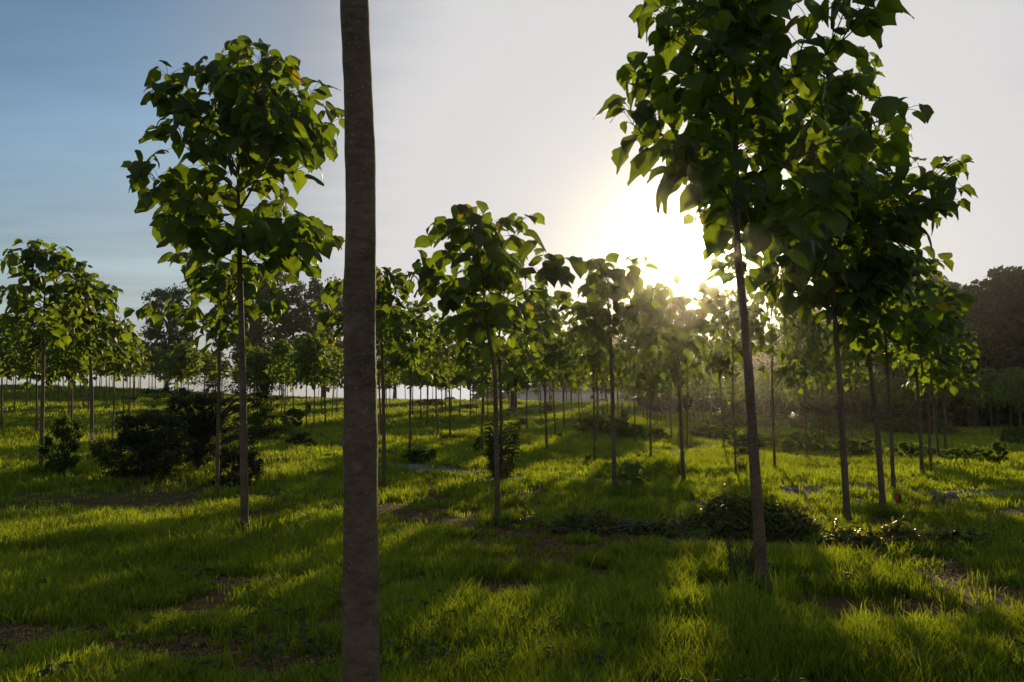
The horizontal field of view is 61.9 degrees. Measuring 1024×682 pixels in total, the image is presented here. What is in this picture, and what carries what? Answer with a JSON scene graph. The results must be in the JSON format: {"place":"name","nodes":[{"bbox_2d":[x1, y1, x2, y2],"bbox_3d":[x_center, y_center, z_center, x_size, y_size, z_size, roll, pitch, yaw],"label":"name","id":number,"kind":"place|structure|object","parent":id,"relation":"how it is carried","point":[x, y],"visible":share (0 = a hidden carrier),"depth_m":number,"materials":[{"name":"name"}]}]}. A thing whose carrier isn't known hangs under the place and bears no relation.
{"place":"outdoors","nodes":[
{"label":"outdoors","id":0,"kind":"place"},
{"bbox_2d":[0,386,1023,681],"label":"ground","id":1,"kind":"structure","parent":0,"point":[838,604],"depth_m":9.89,"materials":[{"name":"soil"}]},
{"bbox_2d":[0,311,32,429],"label":"young tree","id":2,"kind":"object","parent":1,"relation":"on","point":[4,364],"visible":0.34,"depth_m":35.91,"materials":[{"name":"green plant"}]},
{"bbox_2d":[1,321,62,431],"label":"young tree","id":3,"kind":"object","parent":1,"relation":"on","point":[31,353],"visible":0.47,"depth_m":34.51,"materials":[{"name":"green plant"}]},
{"bbox_2d":[0,238,108,467],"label":"young tree","id":4,"kind":"object","parent":1,"relation":"on","point":[56,265],"visible":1,"depth_m":20.87,"materials":[{"name":"green plant"}]},
{"bbox_2d":[37,413,84,475],"bbox_3d":[-10.801,2.511,20.394,0.990,1.608,0.890,-2,-5,10],"label":"bush","id":5,"kind":"object","parent":1,"relation":"on","point":[62,462],"visible":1,"depth_m":20.31,"materials":[{"name":"green plant"}]},
{"bbox_2d":[37,308,113,429],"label":"young tree","id":6,"kind":"object","parent":1,"relation":"on","point":[71,365],"visible":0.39,"depth_m":32.76,"materials":[{"name":"green plant"}]},
{"bbox_2d":[61,277,131,452],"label":"young tree","id":7,"kind":"object","parent":1,"relation":"on","point":[103,325],"visible":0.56,"depth_m":24.30,"materials":[{"name":"green plant"}]},
{"bbox_2d":[85,428,114,458],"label":"tall grass clump","id":8,"kind":"object","parent":1,"relation":"on","point":[97,448],"visible":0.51,"depth_m":23.62,"materials":[{"name":"green plant"}]},
{"bbox_2d":[87,317,143,439],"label":"young tree","id":9,"kind":"object","parent":1,"relation":"on","point":[117,366],"visible":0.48,"depth_m":31.67,"materials":[{"name":"green plant"}]},
{"bbox_2d":[92,409,196,479],"bbox_3d":[-8.191,2.362,19.096,2.178,1.700,1.810,-1,-5,0],"label":"bush","id":10,"kind":"object","parent":1,"relation":"on","point":[148,451],"visible":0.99,"depth_m":18.88,"materials":[{"name":"green plant"}]},
{"bbox_2d":[144,346,170,394],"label":"young tree","id":11,"kind":"object","parent":1,"relation":"on","point":[156,352],"visible":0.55,"depth_m":78.65,"materials":[{"name":"green plant"}]},
{"bbox_2d":[140,283,201,388],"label":"oak tree","id":12,"kind":"object","parent":1,"relation":"on","point":[151,334],"visible":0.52,"depth_m":121.53,"materials":[{"name":"green plant"}]},
{"bbox_2d":[159,340,206,388],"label":"young tree","id":13,"kind":"object","parent":1,"relation":"on","point":[178,354],"visible":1,"depth_m":61.30,"materials":[{"name":"green plant"}]},
{"bbox_2d":[169,348,205,405],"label":"young tree","id":14,"kind":"object","parent":1,"relation":"on","point":[193,367],"visible":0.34,"depth_m":63.04,"materials":[{"name":"green plant"}]},
{"bbox_2d":[112,377,298,468],"bbox_3d":[-7.992,2.141,22.093,4.684,2.428,2.237,-1,-5,0],"label":"bush","id":15,"kind":"object","parent":1,"relation":"on","point":[201,426],"visible":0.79,"depth_m":21.99,"materials":[{"name":"green plant"}]},
{"bbox_2d":[186,349,224,392],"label":"young tree","id":16,"kind":"object","parent":1,"relation":"on","point":[209,370],"visible":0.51,"depth_m":71.53,"materials":[{"name":"green plant"}]},
{"bbox_2d":[123,252,292,498],"bbox_3d":[-5.580,0.551,16.160,2.656,5.065,2.328,-1,-5,0],"label":"young tree","id":17,"kind":"object","parent":1,"relation":"on","point":[218,288],"visible":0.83,"depth_m":16.02,"materials":[{"name":"green plant"}]},
{"bbox_2d":[121,35,344,534],"bbox_3d":[-3.479,-0.704,11.153,2.895,6.755,3.226,1,-5,-17],"label":"young tree","id":18,"kind":"object","parent":1,"relation":"on","point":[261,125],"visible":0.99,"depth_m":10.81,"materials":[{"name":"green plant"}]},
{"bbox_2d":[208,444,264,485],"bbox_3d":[-5.869,2.684,18.261,1.126,0.996,1.019,-1,-5,0],"label":"bush","id":19,"kind":"object","parent":1,"relation":"on","point":[227,457],"visible":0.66,"depth_m":18.12,"materials":[{"name":"green plant"}]},
{"bbox_2d":[198,258,314,390],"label":"oak tree","id":20,"kind":"object","parent":1,"relation":"on","point":[259,332],"visible":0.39,"depth_m":115.56,"materials":[{"name":"green plant"}]},
{"bbox_2d":[228,405,293,438],"bbox_3d":[-10.577,3.429,36.041,2.819,1.613,2.347,-1,-5,0],"label":"bush","id":21,"kind":"object","parent":1,"relation":"on","point":[255,419],"visible":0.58,"depth_m":35.88,"materials":[{"name":"green plant"}]},
{"bbox_2d":[249,351,288,414],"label":"young tree","id":22,"kind":"object","parent":1,"relation":"on","point":[263,360],"visible":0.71,"depth_m":59.58,"materials":[{"name":"green plant"}]},
{"bbox_2d":[265,339,295,417],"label":"young tree","id":23,"kind":"object","parent":1,"relation":"on","point":[281,349],"visible":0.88,"depth_m":50.76,"materials":[{"name":"green plant"}]},
{"bbox_2d":[285,431,318,448],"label":"bush","id":24,"kind":"object","parent":1,"relation":"on","point":[301,438],"visible":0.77,"depth_m":29.65,"materials":[{"name":"green plant"}]},
{"bbox_2d":[283,333,327,427],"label":"young tree","id":25,"kind":"object","parent":1,"relation":"on","point":[300,337],"visible":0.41,"depth_m":44.67,"materials":[{"name":"green plant"}]},
{"bbox_2d":[292,335,338,428],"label":"young tree","id":26,"kind":"object","parent":1,"relation":"on","point":[316,353],"visible":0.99,"depth_m":43.00,"materials":[{"name":"green plant"}]},
{"bbox_2d":[290,274,343,397],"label":"oak tree","id":27,"kind":"object","parent":1,"relation":"on","point":[315,292],"visible":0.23,"depth_m":119.38,"materials":[{"name":"green plant"}]},
{"bbox_2d":[307,330,343,425],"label":"young tree","id":28,"kind":"object","parent":1,"relation":"on","point":[328,337],"visible":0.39,"depth_m":46.40,"materials":[{"name":"green plant"}]},
{"bbox_2d":[340,0,379,681],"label":"young tree","id":29,"kind":"object","parent":1,"relation":"on","point":[360,613],"visible":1,"depth_m":2.42,"materials":[{"name":"brown plant"}]},
{"bbox_2d":[308,266,430,480],"bbox_3d":[-3.071,0.838,18.750,2.358,4.921,2.017,-2,-5,15],"label":"young tree","id":30,"kind":"object","parent":1,"relation":"on","point":[385,297],"visible":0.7,"depth_m":18.53,"materials":[{"name":"green plant"}]},
{"bbox_2d":[342,329,404,435],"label":"young tree","id":31,"kind":"object","parent":1,"relation":"on","point":[378,369],"visible":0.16,"depth_m":36.59,"materials":[{"name":"green plant"}]},
{"bbox_2d":[380,300,449,452],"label":"young tree","id":32,"kind":"object","parent":1,"relation":"on","point":[401,359],"visible":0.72,"depth_m":27.04,"materials":[{"name":"green plant"}]},
{"bbox_2d":[402,341,445,425],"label":"young tree","id":33,"kind":"object","parent":1,"relation":"on","point":[423,380],"visible":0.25,"depth_m":47.35,"materials":[{"name":"green plant"}]},
{"bbox_2d":[412,329,455,434],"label":"young tree","id":34,"kind":"object","parent":1,"relation":"on","point":[445,375],"visible":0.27,"depth_m":38.73,"materials":[{"name":"green plant"}]},
{"bbox_2d":[423,320,472,437],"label":"young tree","id":35,"kind":"object","parent":1,"relation":"on","point":[439,352],"visible":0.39,"depth_m":35.92,"materials":[{"name":"green plant"}]},
{"bbox_2d":[447,293,524,449],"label":"young tree","id":36,"kind":"object","parent":1,"relation":"on","point":[459,350],"visible":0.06,"depth_m":27.64,"materials":[{"name":"green plant"}]},
{"bbox_2d":[410,201,583,520],"bbox_3d":[-0.233,0.343,11.721,1.846,4.587,2.134,2,-6,-33],"label":"young tree","id":37,"kind":"object","parent":1,"relation":"on","point":[496,274],"visible":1,"depth_m":11.77,"materials":[{"name":"green plant"}]},
{"bbox_2d":[448,247,556,477],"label":"young tree","id":38,"kind":"object","parent":1,"relation":"on","point":[535,337],"visible":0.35,"depth_m":19.03,"materials":[{"name":"green plant"}]},
{"bbox_2d":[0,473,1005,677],"bbox_3d":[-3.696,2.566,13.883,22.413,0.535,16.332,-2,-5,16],"label":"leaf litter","id":39,"kind":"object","parent":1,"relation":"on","point":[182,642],"visible":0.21,"depth_m":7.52,"materials":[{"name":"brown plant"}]},
{"bbox_2d":[479,411,526,478],"bbox_3d":[-0.264,2.360,19.178,1.030,1.540,0.958,-4,-6,30],"label":"weed bush","id":40,"kind":"object","parent":1,"relation":"on","point":[507,451],"visible":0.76,"depth_m":19.11,"materials":[{"name":"green plant"}]},
{"bbox_2d":[0,383,1023,681],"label":"grass","id":41,"kind":"structure","parent":1,"relation":"on","point":[86,577],"depth_m":8.16,"materials":[{"name":"green plant"}]},
{"bbox_2d":[0,471,1023,681],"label":"ground weeds","id":42,"kind":"object","parent":1,"relation":"on","point":[301,636],"visible":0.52,"depth_m":5.80,"materials":[{"name":"green plant"}]},
{"bbox_2d":[501,342,549,428],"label":"young tree","id":43,"kind":"object","parent":1,"relation":"on","point":[525,382],"visible":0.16,"depth_m":42.49,"materials":[{"name":"green plant"}]},
{"bbox_2d":[498,294,576,449],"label":"young tree","id":44,"kind":"object","parent":1,"relation":"on","point":[548,360],"visible":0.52,"depth_m":28.07,"materials":[{"name":"green plant"}]},
{"bbox_2d":[518,329,579,435],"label":"young tree","id":45,"kind":"object","parent":1,"relation":"on","point":[554,381],"visible":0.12,"depth_m":37.24,"materials":[{"name":"green plant"}]},
{"bbox_2d":[517,384,616,401],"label":"barn","id":46,"kind":"structure","parent":1,"relation":"on","point":[586,395],"depth_m":149.71,"materials":[{"name":"white metal"}]},
{"bbox_2d":[521,499,654,534],"bbox_3d":[0.900,2.197,10.578,1.602,0.457,0.803,0,-5,-13],"label":"vine mound","id":47,"kind":"object","parent":1,"relation":"on","point":[560,526],"visible":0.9,"depth_m":10.50,"materials":[{"name":"green plant"}]},
{"bbox_2d":[558,290,626,462],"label":"young tree","id":48,"kind":"object","parent":1,"relation":"on","point":[597,356],"visible":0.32,"depth_m":23.66,"materials":[{"name":"green plant"}]},
{"bbox_2d":[573,330,617,442],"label":"young tree","id":49,"kind":"object","parent":1,"relation":"on","point":[603,368],"visible":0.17,"depth_m":32.74,"materials":[{"name":"green plant"}]},
{"bbox_2d":[572,414,630,434],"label":"bush","id":50,"kind":"object","parent":1,"relation":"on","point":[587,424],"visible":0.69,"depth_m":38.55,"materials":[{"name":"green plant"}]},
{"bbox_2d":[551,252,679,491],"bbox_3d":[1.869,0.648,15.763,2.023,4.646,1.929,0,-5,-14],"label":"young tree","id":51,"kind":"object","parent":1,"relation":"on","point":[595,287],"visible":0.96,"depth_m":15.65,"materials":[{"name":"green plant"}]},
{"bbox_2d":[607,423,648,438],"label":"bush","id":52,"kind":"object","parent":1,"relation":"on","point":[620,428],"visible":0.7,"depth_m":36.11,"materials":[{"name":"green plant"}]},
{"bbox_2d":[617,462,649,492],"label":"seedling","id":53,"kind":"object","parent":1,"relation":"on","point":[631,471],"visible":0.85,"depth_m":15.81,"materials":[{"name":"green plant"}]},
{"bbox_2d":[612,316,655,441],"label":"young tree","id":54,"kind":"object","parent":1,"relation":"on","point":[621,372],"visible":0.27,"depth_m":31.89,"materials":[{"name":"green plant"}]},
{"bbox_2d":[621,284,686,455],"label":"young tree","id":55,"kind":"object","parent":1,"relation":"on","point":[649,288],"visible":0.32,"depth_m":25.53,"materials":[{"name":"green plant"}]},
{"bbox_2d":[642,389,696,411],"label":"woodland tree","id":56,"kind":"object","parent":1,"relation":"on","point":[661,407],"visible":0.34,"depth_m":83.16,"materials":[{"name":"green plant"}]},
{"bbox_2d":[625,282,725,482],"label":"young tree","id":57,"kind":"object","parent":1,"relation":"on","point":[658,328],"visible":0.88,"depth_m":17.58,"materials":[{"name":"green plant"}]},
{"bbox_2d":[661,321,710,448],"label":"young tree","id":58,"kind":"object","parent":1,"relation":"on","point":[694,365],"visible":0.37,"depth_m":30.49,"materials":[{"name":"green plant"}]},
{"bbox_2d":[675,342,742,413],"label":"woodland tree","id":59,"kind":"object","parent":1,"relation":"on","point":[713,404],"visible":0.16,"depth_m":97.46,"materials":[{"name":"green plant"}]},
{"bbox_2d":[689,423,740,439],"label":"bush","id":60,"kind":"object","parent":1,"relation":"on","point":[715,430],"visible":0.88,"depth_m":38.69,"materials":[{"name":"green plant"}]},
{"bbox_2d":[699,328,738,446],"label":"young tree","id":61,"kind":"object","parent":1,"relation":"on","point":[716,370],"visible":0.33,"depth_m":31.09,"materials":[{"name":"green plant"}]},
{"bbox_2d":[612,480,827,541],"bbox_3d":[2.603,2.115,10.627,2.761,0.754,1.119,-1,-5,0],"label":"vine mound","id":62,"kind":"object","parent":1,"relation":"on","point":[707,518],"visible":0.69,"depth_m":10.50,"materials":[{"name":"green plant"}]},
{"bbox_2d":[712,362,744,424],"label":"young tree","id":63,"kind":"object","parent":1,"relation":"on","point":[728,388],"visible":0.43,"depth_m":52.09,"materials":[{"name":"green plant"}]},
{"bbox_2d":[700,288,767,475],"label":"young tree","id":64,"kind":"object","parent":1,"relation":"on","point":[729,357],"visible":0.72,"depth_m":19.88,"materials":[{"name":"green plant"}]},
{"bbox_2d":[724,535,754,585],"bbox_3d":[1.994,1.929,7.395,0.294,0.478,0.327,-3,-6,25],"label":"weed plant","id":65,"kind":"object","parent":1,"relation":"on","point":[732,562],"visible":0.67,"depth_m":7.41,"materials":[{"name":"green plant"}]},
{"bbox_2d":[703,413,779,427],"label":"bush","id":66,"kind":"object","parent":1,"relation":"on","point":[737,418],"visible":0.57,"depth_m":58.79,"materials":[{"name":"green plant"}]},
{"bbox_2d":[727,431,786,448],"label":"bush","id":67,"kind":"object","parent":1,"relation":"on","point":[762,438],"visible":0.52,"depth_m":31.09,"materials":[{"name":"green plant"}]},
{"bbox_2d":[593,0,933,596],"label":"young tree","id":68,"kind":"object","parent":1,"relation":"on","point":[706,156],"visible":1,"depth_m":7.06,"materials":[{"name":"green plant"}]},
{"bbox_2d":[754,365,778,427],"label":"young tree","id":69,"kind":"object","parent":1,"relation":"on","point":[760,382],"visible":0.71,"depth_m":57.23,"materials":[{"name":"green plant"}]},
{"bbox_2d":[732,361,802,418],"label":"woodland tree","id":70,"kind":"object","parent":1,"relation":"on","point":[780,412],"visible":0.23,"depth_m":88.19,"materials":[{"name":"green plant"}]},
{"bbox_2d":[737,268,800,468],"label":"young tree","id":71,"kind":"object","parent":1,"relation":"on","point":[770,336],"visible":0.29,"depth_m":21.19,"materials":[{"name":"green plant"}]},
{"bbox_2d":[741,322,814,418],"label":"woodland tree","id":72,"kind":"object","parent":1,"relation":"on","point":[762,357],"visible":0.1,"depth_m":96.17,"materials":[{"name":"green plant"}]},
{"bbox_2d":[773,308,832,456],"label":"young tree","id":73,"kind":"object","parent":1,"relation":"on","point":[809,328],"visible":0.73,"depth_m":25.44,"materials":[{"name":"green plant"}]},
{"bbox_2d":[780,428,831,451],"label":"bush","id":74,"kind":"object","parent":1,"relation":"on","point":[811,438],"visible":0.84,"depth_m":29.51,"materials":[{"name":"green plant"}]},
{"bbox_2d":[803,321,841,455],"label":"young tree","id":75,"kind":"object","parent":1,"relation":"on","point":[831,371],"visible":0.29,"depth_m":27.83,"materials":[{"name":"green plant"}]},
{"bbox_2d":[812,368,845,412],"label":"young tree","id":76,"kind":"object","parent":1,"relation":"on","point":[830,398],"visible":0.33,"depth_m":51.15,"materials":[{"name":"green plant"}]},
{"bbox_2d":[682,46,977,523],"bbox_3d":[4.373,-0.727,11.551,3.722,6.652,3.061,-1,-5,0],"label":"young tree","id":77,"kind":"object","parent":1,"relation":"on","point":[840,106],"visible":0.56,"depth_m":11.37,"materials":[{"name":"green plant"}]},
{"bbox_2d":[790,414,872,429],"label":"bush","id":78,"kind":"object","parent":1,"relation":"on","point":[856,425],"visible":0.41,"depth_m":58.15,"materials":[{"name":"green plant"}]},
{"bbox_2d":[800,350,868,422],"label":"woodland tree","id":79,"kind":"object","parent":1,"relation":"on","point":[814,407],"visible":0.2,"depth_m":86.24,"materials":[{"name":"green plant"}]},
{"bbox_2d":[824,340,878,437],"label":"young tree","id":80,"kind":"object","parent":1,"relation":"on","point":[854,375],"visible":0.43,"depth_m":32.84,"materials":[{"name":"green plant"}]},
{"bbox_2d":[825,436,887,455],"bbox_3d":[11.416,3.503,28.257,2.035,0.722,1.624,-2,-5,16],"label":"bush","id":81,"kind":"object","parent":1,"relation":"on","point":[855,446],"visible":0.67,"depth_m":28.15,"materials":[{"name":"green plant"}]},
{"bbox_2d":[843,361,881,432],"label":"young tree","id":82,"kind":"object","parent":1,"relation":"on","point":[856,393],"visible":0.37,"depth_m":51.09,"materials":[{"name":"green plant"}]},
{"bbox_2d":[761,163,975,515],"bbox_3d":[4.986,-0.030,12.151,2.820,5.215,2.299,-1,-5,0],"label":"young tree","id":83,"kind":"object","parent":1,"relation":"on","point":[863,315],"visible":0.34,"depth_m":11.77,"materials":[{"name":"green plant"}]},
{"bbox_2d":[799,508,941,549],"bbox_3d":[4.117,2.151,9.722,1.495,0.459,0.971,-1,-5,0],"label":"vine mound","id":84,"kind":"object","parent":1,"relation":"on","point":[896,530],"visible":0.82,"depth_m":9.65,"materials":[{"name":"green plant"}]},
{"bbox_2d":[826,246,960,488],"bbox_3d":[6.958,0.485,15.823,1.983,4.935,2.085,-1,-5,0],"label":"young tree","id":85,"kind":"object","parent":1,"relation":"on","point":[931,340],"visible":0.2,"depth_m":15.56,"materials":[{"name":"green plant"}]},
{"bbox_2d":[890,367,916,421],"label":"young tree","id":86,"kind":"object","parent":1,"relation":"on","point":[897,383],"visible":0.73,"depth_m":56.89,"materials":[{"name":"green plant"}]},
{"bbox_2d":[862,339,953,426],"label":"woodland tree","id":87,"kind":"object","parent":1,"relation":"on","point":[895,411],"visible":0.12,"depth_m":81.02,"materials":[{"name":"green plant"}]},
{"bbox_2d":[884,246,973,473],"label":"young tree","id":88,"kind":"object","parent":1,"relation":"on","point":[924,366],"visible":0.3,"depth_m":18.45,"materials":[{"name":"green plant"}]},
{"bbox_2d":[889,279,972,463],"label":"young tree","id":89,"kind":"object","parent":1,"relation":"on","point":[948,351],"visible":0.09,"depth_m":21.72,"materials":[{"name":"green plant"}]},
{"bbox_2d":[892,319,975,458],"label":"young tree","id":90,"kind":"object","parent":1,"relation":"on","point":[933,387],"visible":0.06,"depth_m":24.40,"materials":[{"name":"green plant"}]},
{"bbox_2d":[901,310,982,449],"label":"young tree","id":91,"kind":"object","parent":1,"relation":"on","point":[954,391],"visible":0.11,"depth_m":26.22,"materials":[{"name":"green plant"}]},
{"bbox_2d":[887,520,1023,550],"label":"vine mound","id":92,"kind":"object","parent":1,"relation":"on","point":[936,534],"visible":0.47,"depth_m":9.40,"materials":[{"name":"green plant"}]},
{"bbox_2d":[939,447,988,460],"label":"bush","id":93,"kind":"object","parent":1,"relation":"on","point":[960,452],"visible":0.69,"depth_m":24.24,"materials":[{"name":"green plant"}]},
{"bbox_2d":[922,322,1017,427],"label":"woodland tree","id":94,"kind":"object","parent":1,"relation":"on","point":[989,350],"visible":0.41,"depth_m":77.07,"materials":[{"name":"green plant"}]},
{"bbox_2d":[959,376,986,429],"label":"young tree","id":95,"kind":"object","parent":1,"relation":"on","point":[977,391],"visible":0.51,"depth_m":61.97,"materials":[{"name":"green plant"}]},
{"bbox_2d":[954,278,1019,425],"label":"woodland tree","id":96,"kind":"object","parent":1,"relation":"on","point":[977,293],"visible":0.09,"depth_m":88.18,"materials":[{"name":"green plant"}]},
{"bbox_2d":[969,367,1009,434],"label":"young tree","id":97,"kind":"object","parent":1,"relation":"on","point":[985,380],"visible":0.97,"depth_m":51.71,"materials":[{"name":"green plant"}]},
{"bbox_2d":[957,288,1023,427],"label":"woodland tree","id":98,"kind":"object","parent":1,"relation":"on","point":[1002,319],"visible":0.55,"depth_m":78.82,"materials":[{"name":"green plant"}]},
{"bbox_2d":[980,440,1009,464],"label":"bush","id":99,"kind":"object","parent":1,"relation":"on","point":[997,448],"visible":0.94,"depth_m":23.23,"materials":[{"name":"green plant"}]},
{"bbox_2d":[981,265,1023,297],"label":"woodland tree","id":100,"kind":"object","parent":1,"relation":"on","point":[1006,278],"visible":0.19,"depth_m":89.68,"materials":[{"name":"green plant"}]},
{"bbox_2d":[994,371,1023,425],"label":"young tree","id":101,"kind":"object","parent":1,"relation":"on","point":[1004,378],"visible":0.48,"depth_m":56.65,"materials":[{"name":"green plant"}]},
{"bbox_2d":[996,425,1023,444],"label":"bush","id":102,"kind":"object","parent":1,"relation":"on","point":[1010,430],"visible":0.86,"depth_m":34.32,"materials":[{"name":"green plant"}]},
{"bbox_2d":[1001,373,1023,425],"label":"young tree","id":103,"kind":"object","parent":1,"relation":"on","point":[1016,388],"visible":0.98,"depth_m":52.17,"materials":[{"name":"green plant"}]},
{"bbox_2d":[0,0,1023,412],"label":"sky","id":104,"kind":"structure","parent":0,"point":[495,103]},
{"bbox_2d":[386,462,1023,498],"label":"gravel path","id":105,"kind":"structure","parent":0,"point":[423,467],"depth_m":16.31,"materials":[{"name":"grey gravel"}]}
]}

